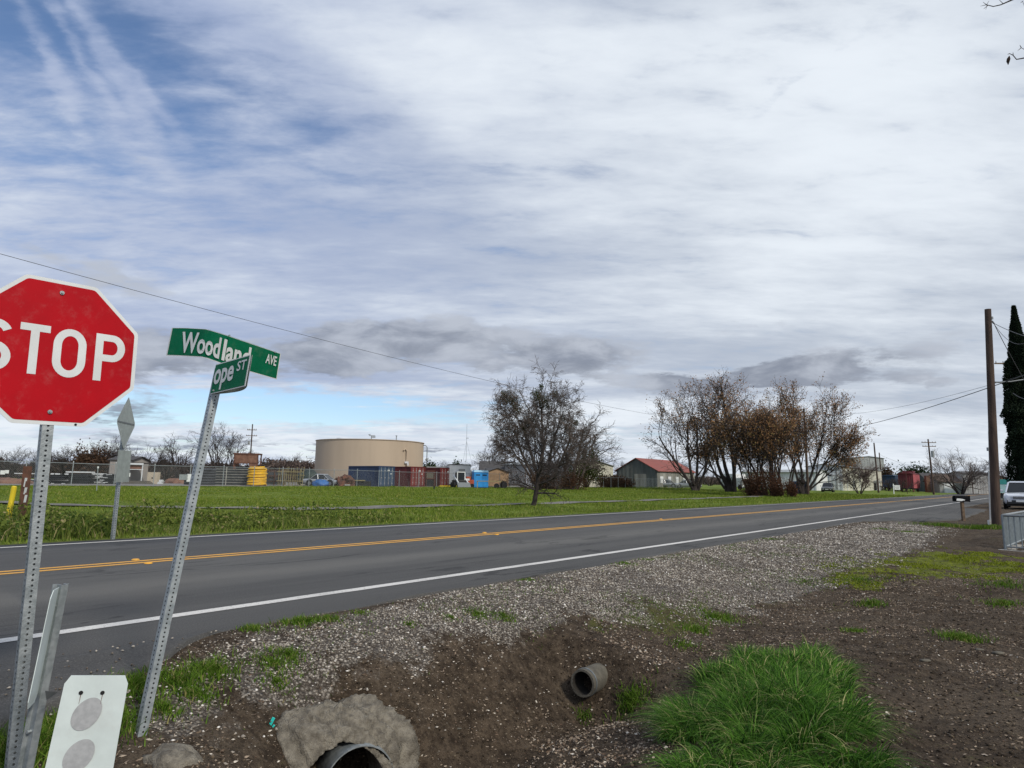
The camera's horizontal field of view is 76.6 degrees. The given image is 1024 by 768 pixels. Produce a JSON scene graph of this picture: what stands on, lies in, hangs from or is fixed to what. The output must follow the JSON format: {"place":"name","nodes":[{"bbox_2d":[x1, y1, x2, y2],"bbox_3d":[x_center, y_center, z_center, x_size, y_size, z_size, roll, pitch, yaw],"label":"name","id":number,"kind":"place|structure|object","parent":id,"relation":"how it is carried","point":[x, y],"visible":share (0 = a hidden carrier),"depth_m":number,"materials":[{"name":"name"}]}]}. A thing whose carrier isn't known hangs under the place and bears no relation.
{"place":"outdoors","nodes":[
{"label":"outdoors","id":0,"kind":"place"},
{"bbox_2d":[0,496,758,509],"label":"path","id":1,"kind":"structure","parent":0,"point":[394,506],"depth_m":29.26,"materials":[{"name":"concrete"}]},
{"bbox_2d":[0,494,1002,738],"bbox_3d":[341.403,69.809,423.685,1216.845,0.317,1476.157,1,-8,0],"label":"road","id":2,"kind":"structure","parent":0,"point":[107,594],"depth_m":9.95,"materials":[{"name":"grey asphalt"}]},
{"bbox_2d":[0,494,951,547],"bbox_3d":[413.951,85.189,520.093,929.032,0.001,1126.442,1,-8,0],"label":"road edge line","id":3,"kind":"object","parent":2,"relation":"on","point":[357,527],"visible":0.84,"depth_m":16.54,"materials":[{"name":"white paint"}]},
{"bbox_2d":[0,494,982,574],"bbox_3d":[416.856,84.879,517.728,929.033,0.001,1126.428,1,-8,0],"label":"road centre line","id":4,"kind":"object","parent":2,"relation":"on","point":[363,544],"visible":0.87,"depth_m":12.27,"materials":[{"name":"yellow paint"}]},
{"bbox_2d":[0,498,985,642],"bbox_3d":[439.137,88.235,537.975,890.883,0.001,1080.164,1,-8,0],"label":"road edge line","id":5,"kind":"object","parent":2,"relation":"on","point":[201,611],"visible":0.81,"depth_m":7.51,"materials":[{"name":"white paint"}]},
{"bbox_2d":[0,478,1023,767],"bbox_3d":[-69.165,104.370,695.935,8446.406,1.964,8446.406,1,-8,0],"label":"ground","id":6,"kind":"structure","parent":0,"point":[492,694],"depth_m":6.04,"materials":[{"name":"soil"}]},
{"bbox_2d":[5,486,16,520],"bbox_3d":[-12.948,3.175,16.736,0.199,1.081,0.124,1,-8,0],"label":"bollard","id":7,"kind":"object","parent":6,"relation":"on","point":[12,494],"visible":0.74,"depth_m":16.73,"materials":[{"name":"yellow paint"}]},
{"bbox_2d":[0,445,31,477],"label":"bare tree","id":8,"kind":"object","parent":6,"relation":"on","point":[14,457],"visible":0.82,"depth_m":109.52,"materials":[{"name":"brown plant"}]},
{"bbox_2d":[0,477,33,483],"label":"gravel heap","id":9,"kind":"object","parent":6,"relation":"on","point":[14,481],"visible":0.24,"depth_m":58.68,"materials":[{"name":"gravel"}]},
{"bbox_2d":[20,474,28,521],"bbox_3d":[-12.240,2.896,16.249,0.184,1.287,0.140,1,-8,0],"label":"trail post","id":10,"kind":"object","parent":6,"relation":"on","point":[24,489],"visible":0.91,"depth_m":16.26,"materials":[{"name":"wood"}]},
{"bbox_2d":[18,466,31,515],"bbox_3d":[-14.911,3.296,19.848,0.163,1.545,0.160,1,-8,0],"label":"rusty post","id":11,"kind":"object","parent":6,"relation":"on","point":[27,469],"visible":0.36,"depth_m":19.88,"materials":[{"name":"metal"}]},
{"bbox_2d":[17,583,68,767],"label":"marker post","id":12,"kind":"object","parent":6,"relation":"on","point":[40,694],"visible":1,"depth_m":2.75,"materials":[{"name":"metal"}]},
{"bbox_2d":[0,274,137,767],"bbox_3d":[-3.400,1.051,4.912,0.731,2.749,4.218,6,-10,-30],"label":"stop sign","id":13,"kind":"object","parent":6,"relation":"on","point":[68,352],"visible":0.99,"depth_m":3.32,"materials":[{"name":"metal"}]},
{"bbox_2d":[51,449,96,472],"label":"bare tree","id":14,"kind":"object","parent":6,"relation":"on","point":[63,467],"visible":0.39,"depth_m":116.69,"materials":[{"name":"brown plant"}]},
{"bbox_2d":[52,443,116,471],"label":"bare tree","id":15,"kind":"object","parent":6,"relation":"on","point":[63,458],"visible":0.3,"depth_m":115.33,"materials":[{"name":"brown plant"}]},
{"bbox_2d":[45,675,127,767],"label":"culvert marker","id":16,"kind":"object","parent":6,"relation":"on","point":[86,731],"visible":1,"depth_m":1.71,"materials":[{"name":"metal"}]},
{"bbox_2d":[61,438,115,478],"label":"bare tree","id":17,"kind":"object","parent":6,"relation":"on","point":[82,457],"visible":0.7,"depth_m":110.64,"materials":[{"name":"brown plant"}]},
{"bbox_2d":[83,435,129,473],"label":"bare tree","id":18,"kind":"object","parent":6,"relation":"on","point":[112,448],"visible":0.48,"depth_m":115.02,"materials":[{"name":"brown plant"}]},
{"bbox_2d":[110,398,134,538],"bbox_3d":[-8.232,1.791,13.614,0.153,3.067,1.065,2,-9,-9],"label":"warning sign","id":19,"kind":"object","parent":6,"relation":"on","point":[125,422],"visible":0.98,"depth_m":13.61,"materials":[{"name":"metal"}]},
{"bbox_2d":[107,456,150,480],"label":"house","id":20,"kind":"structure","parent":6,"relation":"on","point":[136,459],"depth_m":105.27,"materials":[{"name":"grey"}]},
{"bbox_2d":[102,441,170,471],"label":"bare tree","id":21,"kind":"object","parent":6,"relation":"on","point":[159,459],"visible":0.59,"depth_m":118.58,"materials":[{"name":"brown plant"}]},
{"bbox_2d":[0,630,278,725],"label":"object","id":22,"kind":"object","parent":6,"relation":"on","point":[159,686],"visible":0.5,"depth_m":4.53,"materials":[{"name":"stone"}]},
{"bbox_2d":[148,452,183,480],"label":"bare tree","id":23,"kind":"object","parent":6,"relation":"on","point":[169,467],"visible":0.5,"depth_m":122.18,"materials":[{"name":"brown plant"}]},
{"bbox_2d":[142,742,202,767],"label":"concrete rubble","id":24,"kind":"object","parent":6,"relation":"on","point":[171,755],"visible":0.91,"depth_m":3.51,"materials":[{"name":"concrete"}]},
{"bbox_2d":[135,328,280,736],"bbox_3d":[-2.096,0.861,4.343,0.776,2.573,0.972,1,-8,0],"label":"street name sign","id":25,"kind":"object","parent":6,"relation":"on","point":[238,360],"visible":0.99,"depth_m":4.35,"materials":[{"name":"metal"}]},
{"bbox_2d":[0,498,438,540],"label":"broadleaf weeds","id":26,"kind":"object","parent":6,"relation":"on","point":[76,514],"visible":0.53,"depth_m":17.73,"materials":[{"name":"plant"}]},
{"bbox_2d":[0,459,499,486],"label":"chain link fence","id":27,"kind":"object","parent":6,"relation":"on","point":[155,465],"visible":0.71,"depth_m":61.51,"materials":[{"name":"metal"}]},
{"bbox_2d":[0,480,533,486],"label":"yard surface","id":28,"kind":"object","parent":6,"relation":"on","point":[290,483],"visible":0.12,"depth_m":63.98,"materials":[{"name":"gravel"}]},
{"bbox_2d":[48,473,68,483],"bbox_3d":[-43.545,9.138,62.364,1.931,1.082,0.950,1,-8,0],"label":"pipe bundle","id":29,"kind":"object","parent":28,"relation":"on","point":[57,478],"visible":0.73,"depth_m":62.19,"materials":[{"name":"black plastic"}]},
{"bbox_2d":[66,471,94,483],"bbox_3d":[-42.283,9.193,63.496,2.491,1.240,0.700,1,-8,0],"label":"pipe bundle","id":30,"kind":"object","parent":28,"relation":"on","point":[82,480],"visible":0.77,"depth_m":63.18,"materials":[{"name":"black plastic"}]},
{"bbox_2d":[93,473,115,483],"bbox_3d":[-40.494,9.445,64.451,2.236,1.096,0.745,1,-8,0],"label":"pipe bundle","id":31,"kind":"object","parent":28,"relation":"on","point":[106,478],"visible":0.63,"depth_m":64.15,"materials":[{"name":"black plastic"}]},
{"bbox_2d":[159,431,196,477],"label":"bare tree","id":32,"kind":"object","parent":28,"relation":"on","point":[175,452],"visible":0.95,"depth_m":107.03,"materials":[{"name":"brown plant"}]},
{"bbox_2d":[186,422,258,468],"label":"bare tree","id":33,"kind":"object","parent":28,"relation":"on","point":[216,449],"visible":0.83,"depth_m":110.39,"materials":[{"name":"brown plant"}]},
{"bbox_2d":[201,468,249,485],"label":"pipe rack","id":34,"kind":"object","parent":28,"relation":"on","point":[226,472],"visible":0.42,"depth_m":70.23,"materials":[{"name":"grey metal"}]},
{"bbox_2d":[233,453,261,468],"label":"rusty hopper","id":35,"kind":"object","parent":28,"relation":"on","point":[251,459],"visible":0.67,"depth_m":95.37,"materials":[{"name":"metal"}]},
{"bbox_2d":[247,466,267,485],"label":"hose coil","id":36,"kind":"object","parent":28,"relation":"on","point":[255,476],"visible":0.9,"depth_m":68.49,"materials":[{"name":"yellow plastic"}]},
{"bbox_2d":[266,470,285,485],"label":"timber rack","id":37,"kind":"object","parent":28,"relation":"on","point":[270,480],"visible":0.51,"depth_m":73.23,"materials":[{"name":"metal"}]},
{"bbox_2d":[276,467,304,485],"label":"stake rack","id":38,"kind":"object","parent":28,"relation":"on","point":[303,475],"visible":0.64,"depth_m":72.28,"materials":[{"name":"metal"}]},
{"bbox_2d":[334,474,354,485],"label":"scrap pile","id":39,"kind":"object","parent":28,"relation":"on","point":[345,478],"visible":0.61,"depth_m":74.61,"materials":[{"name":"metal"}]},
{"bbox_2d":[314,434,427,478],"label":"water tank","id":40,"kind":"object","parent":28,"relation":"on","point":[339,456],"visible":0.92,"depth_m":93.31,"materials":[{"name":"metal"}]},
{"bbox_2d":[348,466,394,486],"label":"shipping container","id":41,"kind":"object","parent":28,"relation":"on","point":[373,472],"visible":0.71,"depth_m":80.64,"materials":[{"name":"metal"}]},
{"bbox_2d":[379,467,386,485],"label":"door","id":42,"kind":"structure","parent":41,"relation":"in","point":[383,469],"depth_m":79.92,"materials":[{"name":"metal"}]},
{"bbox_2d":[394,466,425,486],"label":"shipping container","id":43,"kind":"object","parent":28,"relation":"on","point":[406,471],"visible":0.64,"depth_m":85.25,"materials":[{"name":"metal"}]},
{"bbox_2d":[425,468,449,485],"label":"shipping container","id":44,"kind":"object","parent":28,"relation":"on","point":[442,473],"visible":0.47,"depth_m":90.95,"materials":[{"name":"metal"}]},
{"bbox_2d":[447,464,470,485],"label":"white trailer","id":45,"kind":"object","parent":28,"relation":"on","point":[454,468],"visible":0.48,"depth_m":91.98,"materials":[{"name":"metal"}]},
{"bbox_2d":[505,460,614,486],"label":"metal building","id":46,"kind":"structure","parent":28,"relation":"on","point":[609,466],"depth_m":118.74,"materials":[{"name":"metal"}]},
{"bbox_2d":[561,445,612,487],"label":"evergreen tree","id":47,"kind":"object","parent":28,"relation":"on","point":[588,473],"visible":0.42,"depth_m":106.25,"materials":[{"name":"green plant"}]},
{"bbox_2d":[614,458,694,487],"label":"barn","id":48,"kind":"structure","parent":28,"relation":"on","point":[650,470],"depth_m":119.96,"materials":[{"name":"grey metal"}]},
{"bbox_2d":[634,474,645,486],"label":"barn door","id":49,"kind":"structure","parent":48,"relation":"in","point":[640,477],"depth_m":118.93,"materials":[{"name":"metal"}]},
{"bbox_2d":[291,452,314,480],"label":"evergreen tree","id":50,"kind":"object","parent":6,"relation":"on","point":[311,466],"visible":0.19,"depth_m":116.52,"materials":[{"name":"plant"}]},
{"bbox_2d":[303,474,337,485],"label":"parked car","id":51,"kind":"object","parent":6,"relation":"on","point":[327,476],"visible":0.45,"depth_m":74.80,"materials":[{"name":"blue metal"}]},
{"bbox_2d":[0,495,692,543],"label":"verge weeds","id":52,"kind":"object","parent":6,"relation":"on","point":[86,535],"visible":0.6,"depth_m":17.06,"materials":[{"name":"plant"}]},
{"bbox_2d":[276,693,419,767],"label":"culvert headwall","id":53,"kind":"object","parent":6,"relation":"on","point":[327,733],"visible":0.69,"depth_m":4.51,"materials":[{"name":"concrete"}]},
{"bbox_2d":[0,457,720,484],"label":"thicket","id":54,"kind":"object","parent":6,"relation":"on","point":[272,463],"visible":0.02,"depth_m":136.78,"materials":[{"name":"plant"}]},
{"bbox_2d":[0,484,914,543],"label":"field grass","id":55,"kind":"structure","parent":6,"relation":"on","point":[406,492],"depth_m":42.06,"materials":[{"name":"plant"}]},
{"bbox_2d":[450,472,470,487],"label":"skid loader","id":56,"kind":"object","parent":6,"relation":"on","point":[460,480],"visible":0.94,"depth_m":82.65,"materials":[{"name":"white metal"}]},
{"bbox_2d":[472,468,481,487],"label":"portable toilet","id":57,"kind":"object","parent":6,"relation":"on","point":[476,475],"visible":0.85,"depth_m":84.58,"materials":[{"name":"blue plastic"}]},
{"bbox_2d":[477,459,512,469],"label":"house","id":58,"kind":"structure","parent":6,"relation":"on","point":[484,464],"depth_m":122.89,"materials":[{"name":"grey metal"}]},
{"bbox_2d":[482,468,508,485],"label":"shed","id":59,"kind":"structure","parent":6,"relation":"on","point":[494,472],"depth_m":111.65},
{"bbox_2d":[0,521,1023,767],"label":"grass tufts","id":60,"kind":"object","parent":6,"relation":"on","point":[176,677],"visible":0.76,"depth_m":4.89,"materials":[{"name":"plant"}]},
{"bbox_2d":[132,539,915,738],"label":"sparse grass","id":61,"kind":"structure","parent":6,"relation":"on","point":[613,599],"depth_m":8.19,"materials":[{"name":"plant"}]},
{"bbox_2d":[39,541,1023,767],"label":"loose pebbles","id":62,"kind":"object","parent":6,"relation":"on","point":[720,653],"visible":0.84,"depth_m":6.19,"materials":[{"name":"gravel"}]},
{"bbox_2d":[40,554,1023,767],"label":"soil clods","id":63,"kind":"object","parent":6,"relation":"on","point":[861,680],"visible":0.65,"depth_m":5.76,"materials":[{"name":"soil"}]},
{"bbox_2d":[498,416,569,505],"bbox_3d":[1.188,4.148,34.364,3.998,5.034,3.866,1,-8,0],"label":"bare tree","id":64,"kind":"object","parent":6,"relation":"on","point":[540,464],"visible":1,"depth_m":34.20,"materials":[{"name":"brown plant"}]},
{"bbox_2d":[122,522,963,767],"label":"gravel","id":65,"kind":"structure","parent":6,"relation":"on","point":[821,541],"depth_m":8.94,"materials":[{"name":"grey gravel"}]},
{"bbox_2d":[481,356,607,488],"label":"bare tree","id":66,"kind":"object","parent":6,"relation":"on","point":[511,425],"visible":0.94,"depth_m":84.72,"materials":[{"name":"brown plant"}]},
{"bbox_2d":[387,614,720,767],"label":"leaf litter","id":67,"kind":"object","parent":6,"relation":"on","point":[605,724],"visible":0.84,"depth_m":5.67,"materials":[{"name":"plant"}]},
{"bbox_2d":[506,465,603,489],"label":"bramble bush","id":68,"kind":"object","parent":6,"relation":"on","point":[554,487],"visible":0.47,"depth_m":82.76,"materials":[{"name":"brown plant"}]},
{"bbox_2d":[555,465,590,489],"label":"bramble bush","id":69,"kind":"object","parent":6,"relation":"on","point":[572,482],"visible":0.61,"depth_m":83.61,"materials":[{"name":"brown plant"}]},
{"bbox_2d":[538,406,632,488],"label":"bare tree","id":70,"kind":"object","parent":6,"relation":"on","point":[583,451],"visible":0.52,"depth_m":89.53,"materials":[{"name":"brown plant"}]},
{"bbox_2d":[571,663,607,697],"bbox_3d":[1.106,2.982,6.803,0.258,0.331,1.610,-5,-10,33],"label":"culvert pipe","id":71,"kind":"object","parent":6,"relation":"on","point":[597,673],"visible":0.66,"depth_m":6.22,"materials":[{"name":"concrete"}]},
{"bbox_2d":[596,477,630,487],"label":"chain link fence","id":72,"kind":"object","parent":6,"relation":"on","point":[612,482],"visible":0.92,"depth_m":107.32,"materials":[{"name":"metal"}]},
{"bbox_2d":[592,472,638,487],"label":"bush","id":73,"kind":"object","parent":6,"relation":"on","point":[627,482],"visible":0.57,"depth_m":110.51,"materials":[{"name":"brown plant"}]},
{"bbox_2d":[639,365,757,490],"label":"shade tree","id":74,"kind":"object","parent":6,"relation":"on","point":[694,485],"visible":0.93,"depth_m":97.68,"materials":[{"name":"brown plant"}]},
{"bbox_2d":[663,373,774,491],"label":"shade tree","id":75,"kind":"object","parent":6,"relation":"on","point":[727,481],"visible":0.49,"depth_m":99.85,"materials":[{"name":"brown plant"}]},
{"bbox_2d":[706,376,739,491],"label":"shade tree","id":76,"kind":"object","parent":6,"relation":"on","point":[733,476],"visible":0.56,"depth_m":98.06,"materials":[{"name":"brown plant"}]},
{"bbox_2d":[701,406,784,494],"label":"shade tree","id":77,"kind":"object","parent":6,"relation":"on","point":[748,433],"visible":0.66,"depth_m":74.53,"materials":[{"name":"brown plant"}]},
{"bbox_2d":[737,472,768,495],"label":"bush","id":78,"kind":"object","parent":6,"relation":"on","point":[747,490],"visible":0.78,"depth_m":72.56,"materials":[{"name":"brown plant"}]},
{"bbox_2d":[738,467,775,495],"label":"bush","id":79,"kind":"object","parent":6,"relation":"on","point":[757,483],"visible":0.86,"depth_m":72.07,"materials":[{"name":"brown plant"}]},
{"bbox_2d":[706,393,812,495],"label":"shade tree","id":80,"kind":"object","parent":6,"relation":"on","point":[782,433],"visible":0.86,"depth_m":73.56,"materials":[{"name":"brown plant"}]},
{"bbox_2d":[762,469,784,496],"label":"bush","id":81,"kind":"object","parent":6,"relation":"on","point":[776,489],"visible":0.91,"depth_m":70.93,"materials":[{"name":"brown plant"}]},
{"bbox_2d":[619,634,934,767],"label":"grass clump","id":82,"kind":"object","parent":6,"relation":"on","point":[742,710],"visible":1,"depth_m":4.49,"materials":[{"name":"green plant"}]},
{"bbox_2d":[742,470,828,490],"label":"warehouse","id":83,"kind":"structure","parent":6,"relation":"on","point":[785,474],"depth_m":123.97,"materials":[{"name":"white metal"}]},
{"bbox_2d":[749,394,832,494],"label":"shade tree","id":84,"kind":"object","parent":6,"relation":"on","point":[811,422],"visible":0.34,"depth_m":79.78,"materials":[{"name":"brown plant"}]},
{"bbox_2d":[782,479,799,496],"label":"bush","id":85,"kind":"object","parent":6,"relation":"on","point":[790,490],"visible":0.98,"depth_m":69.02,"materials":[{"name":"brown plant"}]},
{"bbox_2d":[803,409,809,493],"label":"utility pole","id":86,"kind":"object","parent":6,"relation":"on","point":[807,474],"visible":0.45,"depth_m":87.25,"materials":[{"name":"brown wood"}]},
{"bbox_2d":[2,254,746,426],"bbox_3d":[12.067,1.303,51.399,0.014,2.869,92.566,-5,-11,36],"label":"overhead wire","id":87,"kind":"object","parent":86,"relation":"attached to","point":[298,333],"visible":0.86,"depth_m":23.59,"materials":[{"name":"metal"}]},
{"bbox_2d":[820,375,1023,432],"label":"overhead wire","id":88,"kind":"object","parent":86,"relation":"attached to","point":[934,405],"visible":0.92,"depth_m":37.69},
{"bbox_2d":[762,376,878,493],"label":"shade tree","id":89,"kind":"object","parent":6,"relation":"on","point":[852,438],"visible":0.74,"depth_m":91.14,"materials":[{"name":"brown plant"}]},
{"bbox_2d":[808,464,882,490],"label":"warehouse","id":90,"kind":"structure","parent":6,"relation":"on","point":[837,487],"depth_m":129.99,"materials":[{"name":"beige metal"}]},
{"bbox_2d":[830,457,883,493],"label":"bare tree","id":91,"kind":"object","parent":6,"relation":"on","point":[867,473],"visible":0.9,"depth_m":102.68,"materials":[{"name":"brown plant"}]},
{"bbox_2d":[839,456,884,470],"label":"mill building","id":92,"kind":"structure","parent":6,"relation":"on","point":[867,458],"depth_m":203.85,"materials":[{"name":"grey metal"}]},
{"bbox_2d":[882,475,897,489],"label":"rail car","id":93,"kind":"object","parent":6,"relation":"on","point":[888,477],"visible":0.44,"depth_m":164.55,"materials":[{"name":"blue paint"}]},
{"bbox_2d":[790,546,1023,591],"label":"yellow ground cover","id":94,"kind":"object","parent":6,"relation":"on","point":[969,558],"visible":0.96,"depth_m":11.62,"materials":[{"name":"plant"}]},
{"bbox_2d":[897,471,919,491],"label":"rail car","id":95,"kind":"object","parent":6,"relation":"on","point":[904,475],"visible":0.69,"depth_m":149.84,"materials":[{"name":"red paint"}]},
{"bbox_2d":[892,460,944,490],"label":"tree","id":96,"kind":"object","parent":6,"relation":"on","point":[916,470],"visible":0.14,"depth_m":173.40,"materials":[{"name":"green plant"}]},
{"bbox_2d":[921,439,935,494],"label":"utility pole","id":97,"kind":"object","parent":6,"relation":"on","point":[932,454],"visible":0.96,"depth_m":115.19,"materials":[{"name":"brown wood"}]},
{"bbox_2d":[923,474,961,492],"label":"house","id":98,"kind":"structure","parent":6,"relation":"on","point":[940,489],"depth_m":148.85,"materials":[{"name":"grey metal"}]},
{"bbox_2d":[913,447,999,493],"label":"bare tree","id":99,"kind":"object","parent":6,"relation":"on","point":[972,476],"visible":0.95,"depth_m":127.68,"materials":[{"name":"brown plant"}]},
{"bbox_2d":[952,496,969,520],"bbox_3d":[18.308,5.107,26.383,0.587,1.119,0.220,1,-8,0],"label":"mailbox","id":100,"kind":"object","parent":6,"relation":"on","point":[961,499],"visible":0.93,"depth_m":26.35,"materials":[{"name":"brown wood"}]},
{"bbox_2d":[949,471,988,493],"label":"barn","id":101,"kind":"structure","parent":6,"relation":"on","point":[975,491],"depth_m":145.81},
{"bbox_2d":[984,309,1001,525],"bbox_3d":[17.790,1.285,24.100,0.579,8.201,0.821,9,-12,-42],"label":"utility pole","id":102,"kind":"object","parent":6,"relation":"on","point":[994,494],"visible":0.87,"depth_m":23.84,"materials":[{"name":"brown wood"}]},
{"bbox_2d":[998,511,1023,551],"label":"guard fence","id":103,"kind":"object","parent":6,"relation":"on","point":[1013,528],"visible":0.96,"depth_m":14.55,"materials":[{"name":"metal"}]},
{"bbox_2d":[999,305,1023,481],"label":"cypress tree","id":104,"kind":"object","parent":6,"relation":"on","point":[1012,413],"visible":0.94,"depth_m":52.30,"materials":[{"name":"green plant"}]},
{"bbox_2d":[1000,481,1023,508],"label":"parked car","id":105,"kind":"object","parent":6,"relation":"on","point":[1013,494],"visible":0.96,"depth_m":41.77,"materials":[{"name":"white paint"}]},
{"bbox_2d":[0,0,1023,476],"label":"sky","id":106,"kind":"structure","parent":0,"point":[637,198],"materials":[{"name":"white"}]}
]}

